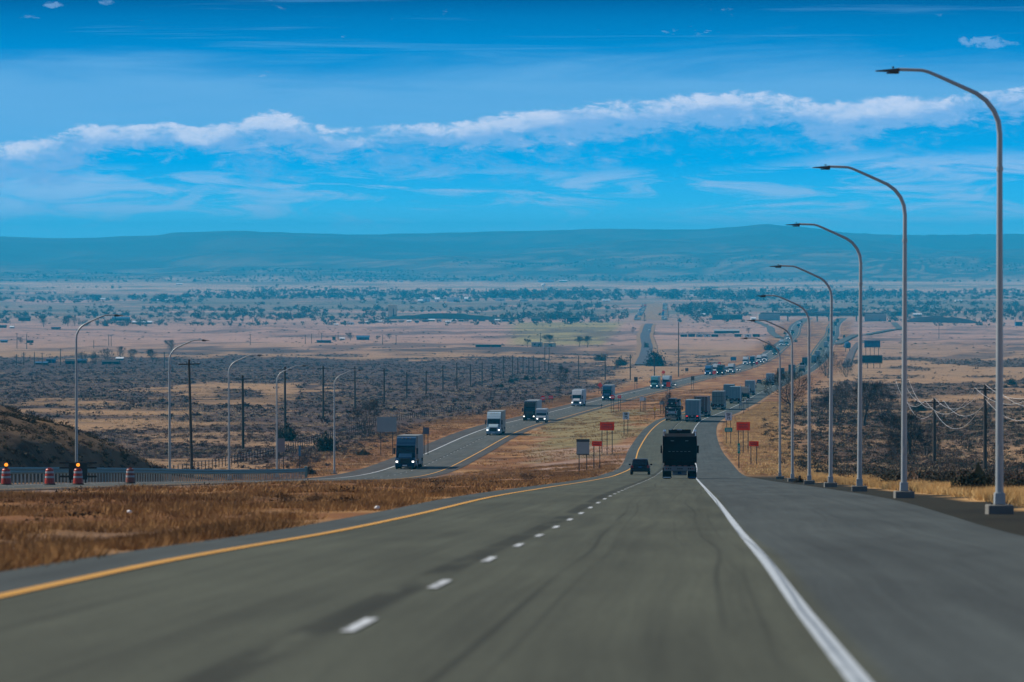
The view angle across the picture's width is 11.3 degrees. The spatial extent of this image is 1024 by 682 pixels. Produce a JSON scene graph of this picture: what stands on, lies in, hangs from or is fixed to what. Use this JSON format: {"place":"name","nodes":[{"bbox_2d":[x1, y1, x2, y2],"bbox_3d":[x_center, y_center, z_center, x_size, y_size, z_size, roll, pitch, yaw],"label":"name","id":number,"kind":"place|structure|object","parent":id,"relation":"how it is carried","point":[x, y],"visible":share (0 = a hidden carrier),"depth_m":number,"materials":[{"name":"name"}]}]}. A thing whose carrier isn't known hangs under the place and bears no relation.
{"place":"outdoors","nodes":[
{"label":"outdoors","id":0,"kind":"place"},
{"bbox_2d":[0,224,1023,568],"bbox_3d":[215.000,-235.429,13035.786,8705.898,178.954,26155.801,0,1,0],"label":"ground","id":1,"kind":"structure","parent":0,"point":[824,254],"depth_m":4872.66,"materials":[{"name":"soil"}]},
{"bbox_2d":[59,462,96,482],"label":"barricade","id":2,"kind":"object","parent":1,"relation":"on","point":[73,466],"visible":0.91,"depth_m":345.18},
{"bbox_2d":[72,314,123,481],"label":"street lamp","id":3,"kind":"object","parent":1,"relation":"on","point":[76,416],"visible":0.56,"depth_m":376.05,"materials":[{"name":"metal"}]},
{"bbox_2d":[0,466,306,483],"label":"guard rail","id":4,"kind":"object","parent":1,"relation":"on","point":[57,470],"visible":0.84,"depth_m":418.42,"materials":[{"name":"metal"}]},
{"bbox_2d":[165,339,209,481],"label":"street lamp","id":5,"kind":"object","parent":1,"relation":"on","point":[169,450],"visible":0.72,"depth_m":444.13,"materials":[{"name":"metal"}]},
{"bbox_2d":[178,359,199,468],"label":"utility pole","id":6,"kind":"object","parent":1,"relation":"on","point":[190,421],"visible":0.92,"depth_m":600.15,"materials":[{"name":"wood"}]},
{"bbox_2d":[0,409,444,482],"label":"sagebrush","id":7,"kind":"object","parent":1,"relation":"on","point":[290,458],"visible":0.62,"depth_m":831.65,"materials":[{"name":"green plant"}]},
{"bbox_2d":[235,375,250,448],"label":"utility pole","id":8,"kind":"object","parent":1,"relation":"on","point":[243,378],"visible":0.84,"depth_m":800.19,"materials":[{"name":"wood"}]},
{"bbox_2d":[226,354,261,479],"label":"street lamp","id":9,"kind":"object","parent":1,"relation":"on","point":[229,412],"visible":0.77,"depth_m":502.16,"materials":[{"name":"metal"}]},
{"bbox_2d":[0,485,492,571],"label":"median grass","id":10,"kind":"structure","parent":1,"relation":"on","point":[43,551],"depth_m":119.90,"materials":[{"name":"plant"}]},
{"bbox_2d":[0,393,548,479],"bbox_3d":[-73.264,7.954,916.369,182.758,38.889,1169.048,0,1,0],"label":"dark scrub","id":11,"kind":"object","parent":1,"relation":"on","point":[51,430],"visible":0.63,"depth_m":427.28,"materials":[{"name":"plant"}]},
{"bbox_2d":[278,438,284,468],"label":"road sign","id":12,"kind":"object","parent":1,"relation":"on","point":[281,444],"visible":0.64,"depth_m":640.36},
{"bbox_2d":[272,492,295,503],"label":"bare shrub","id":13,"kind":"object","parent":1,"relation":"on","point":[282,495],"visible":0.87,"depth_m":165.06,"materials":[{"name":"brown plant"}]},
{"bbox_2d":[278,367,291,427],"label":"utility pole","id":14,"kind":"object","parent":1,"relation":"on","point":[284,394],"visible":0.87,"depth_m":900.19,"materials":[{"name":"wood"}]},
{"bbox_2d":[275,421,298,440],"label":"juniper bush","id":15,"kind":"object","parent":1,"relation":"on","point":[289,434],"visible":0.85,"depth_m":861.35,"materials":[{"name":"green plant"}]},
{"bbox_2d":[0,470,579,548],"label":"median weeds","id":16,"kind":"object","parent":1,"relation":"on","point":[312,500],"visible":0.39,"depth_m":197.11,"materials":[{"name":"plant"}]},
{"bbox_2d":[274,365,305,477],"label":"street lamp","id":17,"kind":"object","parent":1,"relation":"on","point":[277,417],"visible":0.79,"depth_m":561.20,"materials":[{"name":"metal"}]},
{"bbox_2d":[1,460,624,495],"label":"median grass","id":18,"kind":"structure","parent":1,"relation":"on","point":[604,468],"depth_m":306.81,"materials":[{"name":"plant"}]},
{"bbox_2d":[171,404,471,468],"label":"wire fence","id":19,"kind":"object","parent":1,"relation":"on","point":[309,440],"visible":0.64,"depth_m":804.36,"materials":[{"name":"metal"}]},
{"bbox_2d":[317,366,328,417],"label":"utility pole","id":20,"kind":"object","parent":1,"relation":"on","point":[322,368],"visible":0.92,"depth_m":1080.25,"materials":[{"name":"wood"}]},
{"bbox_2d":[312,430,340,451],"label":"juniper bush","id":21,"kind":"object","parent":1,"relation":"on","point":[324,444],"visible":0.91,"depth_m":778.96,"materials":[{"name":"green plant"}]},
{"bbox_2d":[331,369,359,473],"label":"street lamp","id":22,"kind":"object","parent":1,"relation":"on","point":[334,471],"visible":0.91,"depth_m":605.23,"materials":[{"name":"metal"}]},
{"bbox_2d":[0,367,700,478],"bbox_3d":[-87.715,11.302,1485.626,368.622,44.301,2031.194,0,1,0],"label":"plain grass","id":23,"kind":"structure","parent":1,"relation":"on","point":[226,419],"depth_m":1257.62,"materials":[{"name":"plant"}]},
{"bbox_2d":[354,367,359,408],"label":"utility pole","id":24,"kind":"object","parent":1,"relation":"on","point":[355,386],"visible":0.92,"depth_m":1230.30,"materials":[{"name":"wood"}]},
{"bbox_2d":[346,398,387,434],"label":"bare shrub","id":25,"kind":"object","parent":1,"relation":"on","point":[370,408],"visible":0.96,"depth_m":910.18,"materials":[{"name":"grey plant"}]},
{"bbox_2d":[0,352,747,424],"bbox_3d":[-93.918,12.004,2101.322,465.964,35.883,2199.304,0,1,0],"label":"sagebrush","id":26,"kind":"object","parent":1,"relation":"on","point":[326,420],"visible":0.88,"depth_m":1794.06,"materials":[{"name":"green plant"}]},
{"bbox_2d":[377,417,396,454],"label":"road sign","id":27,"kind":"object","parent":1,"relation":"on","point":[386,424],"visible":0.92,"depth_m":745.36,"materials":[{"name":"metal"}]},
{"bbox_2d":[388,305,396,316],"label":"storage tower","id":28,"kind":"structure","parent":1,"relation":"on","point":[392,310],"depth_m":6032.11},
{"bbox_2d":[199,395,599,479],"bbox_3d":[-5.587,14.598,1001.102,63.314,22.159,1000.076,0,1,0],"label":"verge grass","id":29,"kind":"structure","parent":1,"relation":"on","point":[547,405],"depth_m":871.27,"materials":[{"name":"plant"}]},
{"bbox_2d":[0,318,812,490],"bbox_3d":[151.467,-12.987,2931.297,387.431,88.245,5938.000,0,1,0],"label":"oncoming highway","id":30,"kind":"structure","parent":1,"relation":"on","point":[453,452],"depth_m":807.93,"materials":[{"name":"asphalt"}]},
{"bbox_2d":[0,463,11,484],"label":"traffic drum","id":31,"kind":"object","parent":30,"relation":"on","point":[6,477],"visible":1,"depth_m":299.99,"materials":[{"name":"orange plastic"}]},
{"bbox_2d":[44,468,55,484],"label":"traffic drum","id":32,"kind":"object","parent":30,"relation":"on","point":[49,476],"visible":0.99,"depth_m":302.98,"materials":[{"name":"orange plastic"}]},
{"bbox_2d":[72,463,83,484],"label":"traffic drum","id":33,"kind":"object","parent":30,"relation":"on","point":[78,478],"visible":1,"depth_m":305.99,"materials":[{"name":"orange plastic"}]},
{"bbox_2d":[125,468,134,483],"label":"traffic drum","id":34,"kind":"object","parent":30,"relation":"on","point":[130,476],"visible":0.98,"depth_m":330.00,"materials":[{"name":"plastic"}]},
{"bbox_2d":[393,434,422,468],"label":"semi truck","id":35,"kind":"object","parent":30,"relation":"on","point":[409,450],"visible":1,"depth_m":642.73,"materials":[{"name":"blue paint"}]},
{"bbox_2d":[485,410,505,434],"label":"semi truck","id":36,"kind":"object","parent":30,"relation":"on","point":[496,421],"visible":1,"depth_m":902.54,"materials":[{"name":"white paint"}]},
{"bbox_2d":[522,400,541,420],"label":"semi truck","id":37,"kind":"object","parent":30,"relation":"on","point":[530,407],"visible":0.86,"depth_m":1061.69,"materials":[{"name":"black paint"}]},
{"bbox_2d":[534,408,548,422],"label":"step van","id":38,"kind":"object","parent":30,"relation":"on","point":[542,414],"visible":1,"depth_m":1035.53,"materials":[{"name":"white paint"}]},
{"bbox_2d":[570,389,585,405],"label":"semi truck","id":39,"kind":"object","parent":30,"relation":"on","point":[578,397],"visible":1,"depth_m":1276.20,"materials":[{"name":"silver metal"}]},
{"bbox_2d":[601,385,614,400],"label":"semi truck","id":40,"kind":"object","parent":30,"relation":"on","point":[607,391],"visible":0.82,"depth_m":1388.35,"materials":[{"name":"blue paint"}]},
{"bbox_2d":[650,376,660,388],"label":"semi truck","id":41,"kind":"object","parent":30,"relation":"on","point":[655,381],"visible":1,"depth_m":1720.76,"materials":[{"name":"teal paint"}]},
{"bbox_2d":[661,375,671,387],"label":"semi truck","id":42,"kind":"object","parent":30,"relation":"on","point":[666,378],"visible":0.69,"depth_m":1736.95,"materials":[{"name":"blue paint"}]},
{"bbox_2d":[704,365,712,374],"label":"semi truck","id":43,"kind":"object","parent":30,"relation":"on","point":[708,369],"visible":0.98,"depth_m":2187.41,"materials":[{"name":"blue paint"}]},
{"bbox_2d":[384,313,517,319],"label":"mound","id":44,"kind":"object","parent":1,"relation":"on","point":[447,316],"visible":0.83,"depth_m":5776.74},
{"bbox_2d":[0,318,1023,681],"bbox_3d":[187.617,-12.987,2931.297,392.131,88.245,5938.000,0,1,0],"label":"highway","id":45,"kind":"structure","parent":1,"relation":"on","point":[720,568],"depth_m":47.64,"materials":[{"name":"asphalt"}]},
{"bbox_2d":[629,458,651,474],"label":"car","id":46,"kind":"object","parent":45,"relation":"on","point":[640,465],"visible":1,"depth_m":478.47,"materials":[{"name":"grey paint"}]},
{"bbox_2d":[665,399,682,420],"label":"car hauler","id":47,"kind":"object","parent":45,"relation":"on","point":[678,417],"visible":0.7,"depth_m":990.33,"materials":[{"name":"black paint"}]},
{"bbox_2d":[661,429,698,478],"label":"dump truck","id":48,"kind":"object","parent":45,"relation":"on","point":[679,449],"visible":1,"depth_m":392.00,"materials":[{"name":"metal"}]},
{"bbox_2d":[685,399,702,421],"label":"semi truck","id":49,"kind":"object","parent":45,"relation":"on","point":[693,408],"visible":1,"depth_m":968.25,"materials":[{"name":"white paint"}]},
{"bbox_2d":[694,396,711,416],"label":"semi truck","id":50,"kind":"object","parent":45,"relation":"on","point":[705,405],"visible":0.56,"depth_m":1035.12,"materials":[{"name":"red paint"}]},
{"bbox_2d":[712,391,726,409],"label":"semi truck","id":51,"kind":"object","parent":45,"relation":"on","point":[719,399],"visible":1,"depth_m":1147.40,"materials":[{"name":"black paint"}]},
{"bbox_2d":[729,386,742,402],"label":"semi truck","id":52,"kind":"object","parent":45,"relation":"on","point":[735,392],"visible":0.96,"depth_m":1259.18,"materials":[{"name":"blue paint"}]},
{"bbox_2d":[741,386,750,398],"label":"truck","id":53,"kind":"object","parent":45,"relation":"on","point":[745,390],"visible":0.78,"depth_m":1363.02,"materials":[{"name":"black paint"}]},
{"bbox_2d":[745,380,755,394],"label":"semi truck","id":54,"kind":"object","parent":45,"relation":"on","point":[751,384],"visible":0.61,"depth_m":1448.53,"materials":[{"name":"white paint"}]},
{"bbox_2d":[0,284,1023,320],"bbox_3d":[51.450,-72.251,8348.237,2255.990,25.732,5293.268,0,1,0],"label":"woods","id":55,"kind":"object","parent":1,"relation":"on","point":[560,306],"visible":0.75,"depth_m":7908.87,"materials":[{"name":"green plant"}]},
{"bbox_2d":[0,255,1023,281],"bbox_3d":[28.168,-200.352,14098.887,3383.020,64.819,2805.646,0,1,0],"label":"woods","id":56,"kind":"object","parent":1,"relation":"on","point":[494,278],"visible":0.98,"depth_m":13629.45,"materials":[{"name":"green plant"}]},
{"bbox_2d":[0,308,1023,325],"bbox_3d":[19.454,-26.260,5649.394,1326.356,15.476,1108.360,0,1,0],"label":"woods","id":57,"kind":"object","parent":1,"relation":"on","point":[388,320],"visible":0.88,"depth_m":5488.03,"materials":[{"name":"green plant"}]},
{"bbox_2d":[10,312,1022,357],"bbox_3d":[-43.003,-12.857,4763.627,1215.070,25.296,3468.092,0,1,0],"label":"dark scrub","id":58,"kind":"object","parent":1,"relation":"on","point":[475,332],"visible":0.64,"depth_m":4291.48,"materials":[{"name":"plant"}]},
{"bbox_2d":[552,365,570,387],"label":"bare tree","id":59,"kind":"object","parent":1,"relation":"on","point":[566,371],"visible":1,"depth_m":1725.94,"materials":[{"name":"grey plant"}]},
{"bbox_2d":[576,439,589,470],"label":"road sign","id":60,"kind":"object","parent":1,"relation":"on","point":[582,446],"visible":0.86,"depth_m":560.31,"materials":[{"name":"metal"}]},
{"bbox_2d":[592,441,601,468],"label":"road sign","id":61,"kind":"object","parent":1,"relation":"on","point":[597,443],"visible":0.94,"depth_m":575.32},
{"bbox_2d":[475,388,722,468],"bbox_3d":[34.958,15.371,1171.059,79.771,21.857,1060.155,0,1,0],"label":"median grass","id":62,"kind":"structure","parent":1,"relation":"on","point":[624,425],"depth_m":935.93,"materials":[{"name":"plant"}]},
{"bbox_2d":[600,422,613,453],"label":"road sign","id":63,"kind":"object","parent":1,"relation":"on","point":[606,425],"visible":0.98,"depth_m":690.33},
{"bbox_2d":[612,356,627,365],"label":"juniper bush","id":64,"kind":"object","parent":1,"relation":"on","point":[620,361],"visible":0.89,"depth_m":2633.84,"materials":[{"name":"green plant"}]},
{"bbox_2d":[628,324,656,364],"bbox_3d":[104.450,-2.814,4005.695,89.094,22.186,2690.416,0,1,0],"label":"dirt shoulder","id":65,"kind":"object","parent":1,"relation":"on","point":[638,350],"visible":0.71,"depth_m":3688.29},
{"bbox_2d":[635,303,667,319],"bbox_3d":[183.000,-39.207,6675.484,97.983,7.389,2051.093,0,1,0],"label":"dirt lot","id":66,"kind":"structure","parent":1,"relation":"on","point":[652,311],"depth_m":6506.23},
{"bbox_2d":[643,348,666,365],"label":"round tree","id":67,"kind":"object","parent":1,"relation":"on","point":[658,360],"visible":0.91,"depth_m":2598.74,"materials":[{"name":"green plant"}]},
{"bbox_2d":[712,315,741,319],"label":"warehouse","id":68,"kind":"structure","parent":1,"relation":"on","point":[719,317],"depth_m":5808.97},
{"bbox_2d":[714,329,739,332],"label":"long shed","id":69,"kind":"structure","parent":1,"relation":"on","point":[726,330],"depth_m":4535.58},
{"bbox_2d":[736,422,749,451],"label":"road sign","id":70,"kind":"object","parent":1,"relation":"on","point":[743,426],"visible":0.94,"depth_m":700.34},
{"bbox_2d":[749,441,758,464],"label":"road sign","id":71,"kind":"object","parent":1,"relation":"on","point":[754,443],"visible":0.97,"depth_m":610.34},
{"bbox_2d":[741,337,783,478],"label":"street lamp","id":72,"kind":"object","parent":1,"relation":"on","point":[779,476],"visible":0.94,"depth_m":396.08,"materials":[{"name":"metal"}]},
{"bbox_2d":[747,319,796,481],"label":"street lamp","id":73,"kind":"object","parent":1,"relation":"on","point":[790,478],"visible":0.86,"depth_m":346.07,"materials":[{"name":"metal"}]},
{"bbox_2d":[719,401,834,474],"bbox_3d":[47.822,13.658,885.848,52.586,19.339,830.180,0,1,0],"label":"verge grass","id":74,"kind":"structure","parent":1,"relation":"on","point":[759,409],"depth_m":785.85,"materials":[{"name":"plant"}]},
{"bbox_2d":[759,367,812,421],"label":"bare tree","id":75,"kind":"object","parent":1,"relation":"on","point":[795,377],"visible":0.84,"depth_m":960.58,"materials":[{"name":"grey plant"}]},
{"bbox_2d":[759,294,814,483],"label":"street lamp","id":76,"kind":"object","parent":1,"relation":"on","point":[809,480],"visible":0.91,"depth_m":296.04,"materials":[{"name":"metal"}]},
{"bbox_2d":[769,264,836,486],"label":"street lamp","id":77,"kind":"object","parent":1,"relation":"on","point":[830,483],"visible":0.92,"depth_m":253.03,"materials":[{"name":"metal"}]},
{"bbox_2d":[758,313,885,321],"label":"overpass","id":78,"kind":"object","parent":1,"relation":"on","point":[867,316],"visible":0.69,"depth_m":5553.77,"materials":[{"name":"concrete"}]},
{"bbox_2d":[811,388,839,412],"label":"bare tree","id":79,"kind":"object","parent":1,"relation":"on","point":[819,401],"visible":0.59,"depth_m":1100.38,"materials":[{"name":"grey plant"}]},
{"bbox_2d":[811,351,841,375],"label":"bare tree","id":80,"kind":"object","parent":1,"relation":"on","point":[826,358],"visible":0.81,"depth_m":2150.59,"materials":[{"name":"grey plant"}]},
{"bbox_2d":[787,222,866,491],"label":"street lamp","id":81,"kind":"object","parent":1,"relation":"on","point":[859,487],"visible":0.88,"depth_m":209.48,"materials":[{"name":"metal"}]},
{"bbox_2d":[822,380,857,418],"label":"tree","id":82,"kind":"object","parent":1,"relation":"on","point":[843,406],"visible":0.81,"depth_m":1000.37,"materials":[{"name":"grey plant"}]},
{"bbox_2d":[835,357,855,376],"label":"bare tree","id":83,"kind":"object","parent":1,"relation":"on","point":[843,368],"visible":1,"depth_m":2100.34,"materials":[{"name":"brown plant"}]},
{"bbox_2d":[812,164,913,497],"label":"street lamp","id":84,"kind":"object","parent":1,"relation":"on","point":[903,492],"visible":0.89,"depth_m":168.99,"materials":[{"name":"metal"}]},
{"bbox_2d":[842,380,891,425],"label":"bare tree","id":85,"kind":"object","parent":1,"relation":"on","point":[869,395],"visible":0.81,"depth_m":929.63,"materials":[{"name":"brown plant"}]},
{"bbox_2d":[862,355,881,367],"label":"billboard","id":86,"kind":"object","parent":1,"relation":"on","point":[867,359],"visible":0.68,"depth_m":2450.43},
{"bbox_2d":[864,340,879,354],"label":"billboard","id":87,"kind":"object","parent":1,"relation":"on","point":[874,344],"visible":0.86,"depth_m":2900.38},
{"bbox_2d":[868,381,899,422],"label":"tree","id":88,"kind":"object","parent":1,"relation":"on","point":[889,396],"visible":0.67,"depth_m":960.02,"materials":[{"name":"brown plant"}]},
{"bbox_2d":[760,423,1023,487],"bbox_3d":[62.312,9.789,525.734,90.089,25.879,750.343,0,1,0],"label":"sagebrush","id":89,"kind":"object","parent":1,"relation":"on","point":[944,463],"visible":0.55,"depth_m":704.76,"materials":[{"name":"brown plant"}]},
{"bbox_2d":[761,405,1023,489],"bbox_3d":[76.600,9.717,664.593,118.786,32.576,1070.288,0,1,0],"label":"dark scrub","id":90,"kind":"object","parent":1,"relation":"on","point":[852,423],"visible":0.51,"depth_m":762.61,"materials":[{"name":"plant"}]},
{"bbox_2d":[878,470,910,482],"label":"juniper bush","id":91,"kind":"object","parent":1,"relation":"on","point":[890,477],"visible":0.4,"depth_m":261.99,"materials":[{"name":"green plant"}]},
{"bbox_2d":[879,426,913,460],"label":"bare tree","id":92,"kind":"object","parent":1,"relation":"on","point":[895,441],"visible":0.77,"depth_m":660.29,"materials":[{"name":"brown plant"}]},
{"bbox_2d":[772,353,1023,426],"bbox_3d":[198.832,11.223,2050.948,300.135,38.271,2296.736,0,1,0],"label":"sagebrush","id":93,"kind":"object","parent":1,"relation":"on","point":[919,394],"visible":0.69,"depth_m":1507.37,"materials":[{"name":"brown plant"}]},
{"bbox_2d":[781,471,1023,506],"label":"verge grass","id":94,"kind":"structure","parent":1,"relation":"on","point":[1014,495],"depth_m":203.23,"materials":[{"name":"plant"}]},
{"bbox_2d":[873,412,932,454],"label":"bare tree","id":95,"kind":"object","parent":1,"relation":"on","point":[911,419],"visible":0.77,"depth_m":699.99,"materials":[{"name":"brown plant"}]},
{"bbox_2d":[786,392,1023,474],"bbox_3d":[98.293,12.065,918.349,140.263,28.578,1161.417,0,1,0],"label":"plain grass","id":96,"kind":"structure","parent":1,"relation":"on","point":[944,412],"depth_m":905.76,"materials":[{"name":"plant"}]},
{"bbox_2d":[907,427,944,454],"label":"bare tree","id":97,"kind":"object","parent":1,"relation":"on","point":[928,445],"visible":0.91,"depth_m":699.89,"materials":[{"name":"brown plant"}]},
{"bbox_2d":[924,398,944,461],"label":"utility pole","id":98,"kind":"object","parent":1,"relation":"on","point":[934,402],"visible":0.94,"depth_m":640.18,"materials":[{"name":"wood"}]},
{"bbox_2d":[901,316,977,322],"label":"mound","id":99,"kind":"object","parent":1,"relation":"on","point":[939,319],"visible":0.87,"depth_m":5476.07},
{"bbox_2d":[922,470,959,483],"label":"juniper bush","id":100,"kind":"object","parent":1,"relation":"on","point":[943,478],"visible":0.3,"depth_m":235.03,"materials":[{"name":"green plant"}]},
{"bbox_2d":[875,67,1013,513],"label":"street lamp","id":101,"kind":"object","parent":1,"relation":"on","point":[998,506],"visible":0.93,"depth_m":125.94,"materials":[{"name":"metal"}]},
{"bbox_2d":[949,462,1003,489],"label":"juniper bush","id":102,"kind":"object","parent":1,"relation":"on","point":[976,477],"visible":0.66,"depth_m":204.88,"materials":[{"name":"green plant"}]},
{"bbox_2d":[974,384,995,468],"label":"utility pole","id":103,"kind":"object","parent":1,"relation":"on","point":[985,389],"visible":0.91,"depth_m":575.14,"materials":[{"name":"wood"}]},
{"bbox_2d":[1004,472,1023,486],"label":"juniper bush","id":104,"kind":"object","parent":1,"relation":"on","point":[1013,481],"visible":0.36,"depth_m":200.08,"materials":[{"name":"green plant"}]},
{"bbox_2d":[0,0,1023,237],"label":"sky","id":105,"kind":"structure","parent":0,"point":[118,117],"materials":[{"name":"blue"}]},
{"bbox_2d":[635,324,652,363],"bbox_3d":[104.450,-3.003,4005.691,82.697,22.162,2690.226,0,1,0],"label":"frontage road","id":106,"kind":"structure","parent":0,"point":[644,338],"depth_m":3656.40,"materials":[{"name":"asphalt"}]},
{"bbox_2d":[755,321,781,336],"bbox_3d":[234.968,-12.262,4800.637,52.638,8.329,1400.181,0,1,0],"label":"entry ramp","id":107,"kind":"structure","parent":0,"point":[771,331],"depth_m":4726.74,"materials":[{"name":"asphalt"}]},
{"bbox_2d":[842,340,865,365],"bbox_3d":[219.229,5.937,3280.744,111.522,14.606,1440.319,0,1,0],"label":"dirt track","id":108,"kind":"structure","parent":0,"point":[851,352],"depth_m":3225.14,"materials":[{"name":"soil"}]},
{"bbox_2d":[833,322,901,343],"bbox_3d":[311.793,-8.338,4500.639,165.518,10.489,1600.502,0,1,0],"label":"exit ramp","id":109,"kind":"structure","parent":0,"point":[895,324],"depth_m":4452.46,"materials":[{"name":"asphalt"}]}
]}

